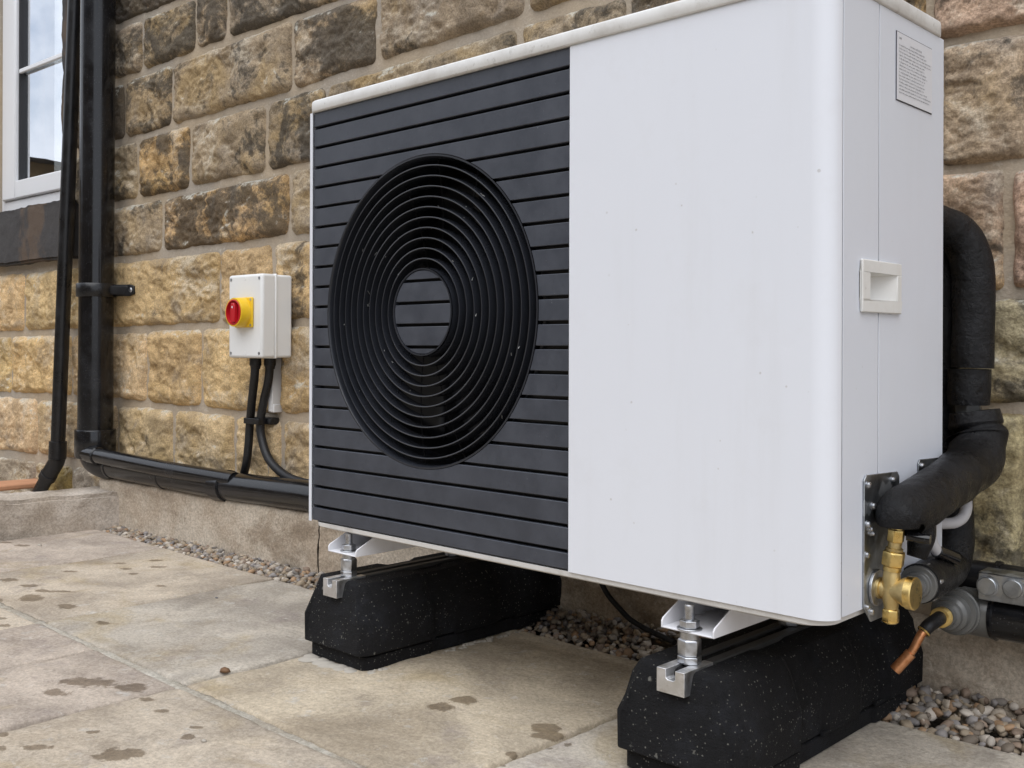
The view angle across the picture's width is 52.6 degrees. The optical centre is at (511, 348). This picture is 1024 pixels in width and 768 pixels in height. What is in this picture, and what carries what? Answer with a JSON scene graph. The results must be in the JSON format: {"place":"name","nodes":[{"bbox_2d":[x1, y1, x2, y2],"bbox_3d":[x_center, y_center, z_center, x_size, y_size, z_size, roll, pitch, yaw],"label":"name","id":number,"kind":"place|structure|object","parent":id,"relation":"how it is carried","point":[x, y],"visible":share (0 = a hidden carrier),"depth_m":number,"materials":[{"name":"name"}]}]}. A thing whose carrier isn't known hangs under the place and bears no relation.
{"place":"outdoors","nodes":[
{"label":"outdoors","id":0,"kind":"place"},
{"bbox_2d":[0,530,1023,767],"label":"paving","id":1,"kind":"structure","parent":0,"point":[116,651],"depth_m":1.68,"materials":[{"name":"stone"}]},
{"bbox_2d":[220,667,230,672],"bbox_3d":[-0.491,0.549,1.768,0.023,0.010,0.015,0,0,44],"label":"pebble","id":2,"kind":"object","parent":1,"relation":"on","point":[224,670],"visible":1,"depth_m":1.76,"materials":[{"name":"brown stone"}]},
{"bbox_2d":[298,631,521,673],"bbox_3d":[-0.158,0.553,1.877,0.166,0.006,0.439,0,0,68],"label":"mortar spill","id":3,"kind":"object","parent":1,"relation":"on","point":[314,659],"visible":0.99,"depth_m":1.83,"materials":[{"name":"grey concrete"}]},
{"bbox_2d":[305,533,561,670],"bbox_3d":[-0.129,0.441,2.013,0.179,0.224,0.552,0,0,44],"label":"rubber foot","id":4,"kind":"object","parent":1,"relation":"on","point":[370,617],"visible":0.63,"depth_m":1.87},
{"bbox_2d":[617,603,922,767],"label":"rubber foot","id":5,"kind":"object","parent":1,"relation":"on","point":[771,693],"visible":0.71,"depth_m":1.36},
{"bbox_2d":[309,0,943,638],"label":"heat pump","id":6,"kind":"object","parent":5,"relation":"on","point":[647,300],"visible":1,"depth_m":1.39,"materials":[{"name":"metal"}]},
{"bbox_2d":[599,584,676,644],"bbox_3d":[0.233,0.491,1.944,0.016,0.088,0.195,0,0,-40],"label":"loose cable","id":7,"kind":"object","parent":6,"relation":"hanging from","point":[626,615],"visible":0.94,"depth_m":1.95,"materials":[{"name":"black rubber"}]},
{"bbox_2d":[868,529,931,624],"bbox_3d":[0.471,0.270,1.251,0.064,0.129,0.045,0,0,44],"label":"brass valve","id":8,"kind":"object","parent":6,"relation":"attached to","point":[890,588],"visible":0.94,"depth_m":1.25,"materials":[{"name":"metal"}]},
{"bbox_2d":[901,251,974,603],"bbox_3d":[0.590,0.093,1.429,0.074,0.499,0.334,0,0,28],"label":"return pipe","id":9,"kind":"object","parent":6,"relation":"attached to","point":[938,578],"visible":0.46,"depth_m":1.50,"materials":[{"name":"rubber"}]},
{"bbox_2d":[875,205,1008,559],"bbox_3d":[0.555,0.024,1.401,0.145,0.475,0.384,0,0,44],"label":"flow pipe","id":10,"kind":"object","parent":6,"relation":"attached to","point":[967,466],"visible":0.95,"depth_m":1.48,"materials":[{"name":"black rubber"}]},
{"bbox_2d":[930,501,972,564],"bbox_3d":[0.604,0.245,1.437,0.046,0.096,0.171,0,0,33],"label":"grey hose","id":11,"kind":"object","parent":6,"relation":"attached to","point":[959,519],"visible":0.54,"depth_m":1.45,"materials":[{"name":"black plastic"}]},
{"bbox_2d":[289,579,1022,755],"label":"soil","id":12,"kind":"structure","parent":0,"point":[935,723],"depth_m":1.62,"materials":[{"name":"brown soil"}]},
{"bbox_2d":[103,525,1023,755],"bbox_3d":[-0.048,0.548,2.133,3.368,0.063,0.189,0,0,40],"label":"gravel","id":13,"kind":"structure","parent":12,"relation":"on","point":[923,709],"depth_m":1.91,"materials":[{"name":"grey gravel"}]},
{"label":"ground","id":14,"kind":"structure","parent":0,"visible":0},
{"bbox_2d":[0,486,118,541],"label":"kerb","id":15,"kind":"structure","parent":14,"relation":"on","point":[27,514],"depth_m":3.08,"materials":[{"name":"concrete"}]},
{"bbox_2d":[0,0,1023,739],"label":"house wall","id":16,"kind":"structure","parent":14,"relation":"on","point":[214,98],"depth_m":2.87,"materials":[{"name":"stone"}]},
{"bbox_2d":[2,0,62,211],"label":"window","id":17,"kind":"structure","parent":16,"relation":"in","point":[32,29],"depth_m":3.96,"materials":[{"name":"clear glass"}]},
{"bbox_2d":[32,0,79,491],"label":"overflow pipe","id":18,"kind":"object","parent":16,"relation":"attached to","point":[53,466],"visible":0.97,"depth_m":3.44,"materials":[{"name":"black plastic"}]},
{"bbox_2d":[74,0,308,511],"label":"downpipe","id":19,"kind":"object","parent":16,"relation":"attached to","point":[98,290],"visible":0.71,"depth_m":3.22,"materials":[{"name":"black plastic"}]},
{"bbox_2d":[79,446,237,482],"bbox_3d":[-1.038,0.340,3.002,0.760,0.074,0.056,0,0,39],"label":"waste pipe","id":20,"kind":"object","parent":19,"relation":"attached to","point":[95,455],"visible":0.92,"depth_m":2.96,"materials":[{"name":"black plastic"}]},
{"bbox_2d":[225,273,291,357],"bbox_3d":[-0.672,-0.084,2.706,0.151,0.218,0.138,0,0,44],"label":"isolator switch","id":21,"kind":"object","parent":16,"relation":"attached to","point":[258,312],"visible":1,"depth_m":2.67,"materials":[{"name":"plastic"}]},
{"bbox_2d":[240,358,261,473],"bbox_3d":[-0.704,0.193,2.784,0.030,0.334,0.144,0,0,-28],"label":"cable","id":22,"kind":"object","parent":21,"relation":"attached to","point":[255,364],"visible":0.91,"depth_m":2.77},
{"bbox_2d":[256,358,308,479],"bbox_3d":[-0.523,0.192,2.638,0.415,0.332,0.031,0,0,40],"label":"cable","id":23,"kind":"object","parent":21,"relation":"attached to","point":[270,461],"visible":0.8,"depth_m":2.73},
{"bbox_2d":[244,417,278,424],"bbox_3d":[-0.674,0.194,2.785,0.086,0.018,0.060,0,0,44],"label":"cable clip","id":24,"kind":"object","parent":16,"relation":"attached to","point":[270,421],"visible":0.88,"depth_m":2.76,"materials":[{"name":"black plastic"}]},
{"bbox_2d":[268,358,281,412],"bbox_3d":[-0.634,0.088,2.769,0.026,0.166,0.031,0,0,44],"label":"cable trunking","id":25,"kind":"object","parent":16,"relation":"attached to","point":[274,405],"visible":0.69,"depth_m":2.76,"materials":[{"name":"white plastic"}]},
{"bbox_2d":[930,586,1023,643],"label":"drain pipe","id":26,"kind":"object","parent":16,"relation":"attached to","point":[965,610],"depth_m":1.49,"materials":[{"name":"black plastic"}]},
{"bbox_2d":[890,611,946,673],"bbox_3d":[0.574,0.414,1.453,0.086,0.082,0.034,0,0,-18],"label":"copper stub","id":27,"kind":"object","parent":26,"relation":"attached to","point":[928,626],"visible":1,"depth_m":1.44,"materials":[{"name":"orange metal"}]},
{"bbox_2d":[976,567,1023,605],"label":"clamp strut","id":28,"kind":"object","parent":26,"relation":"attached to","point":[1000,585],"visible":1,"depth_m":1.48,"materials":[{"name":"metal"}]},
{"bbox_2d":[958,560,1023,587],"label":"pipe","id":29,"kind":"object","parent":16,"relation":"attached to","point":[977,566],"visible":0.32,"depth_m":1.55,"materials":[{"name":"black plastic"}]},
{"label":"path","id":30,"kind":"structure","parent":0,"visible":0},
{"bbox_2d":[0,478,37,490],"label":"clay tile","id":31,"kind":"object","parent":30,"relation":"on","point":[17,484],"visible":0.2,"depth_m":3.60,"materials":[{"name":"ceramic"}]}
]}

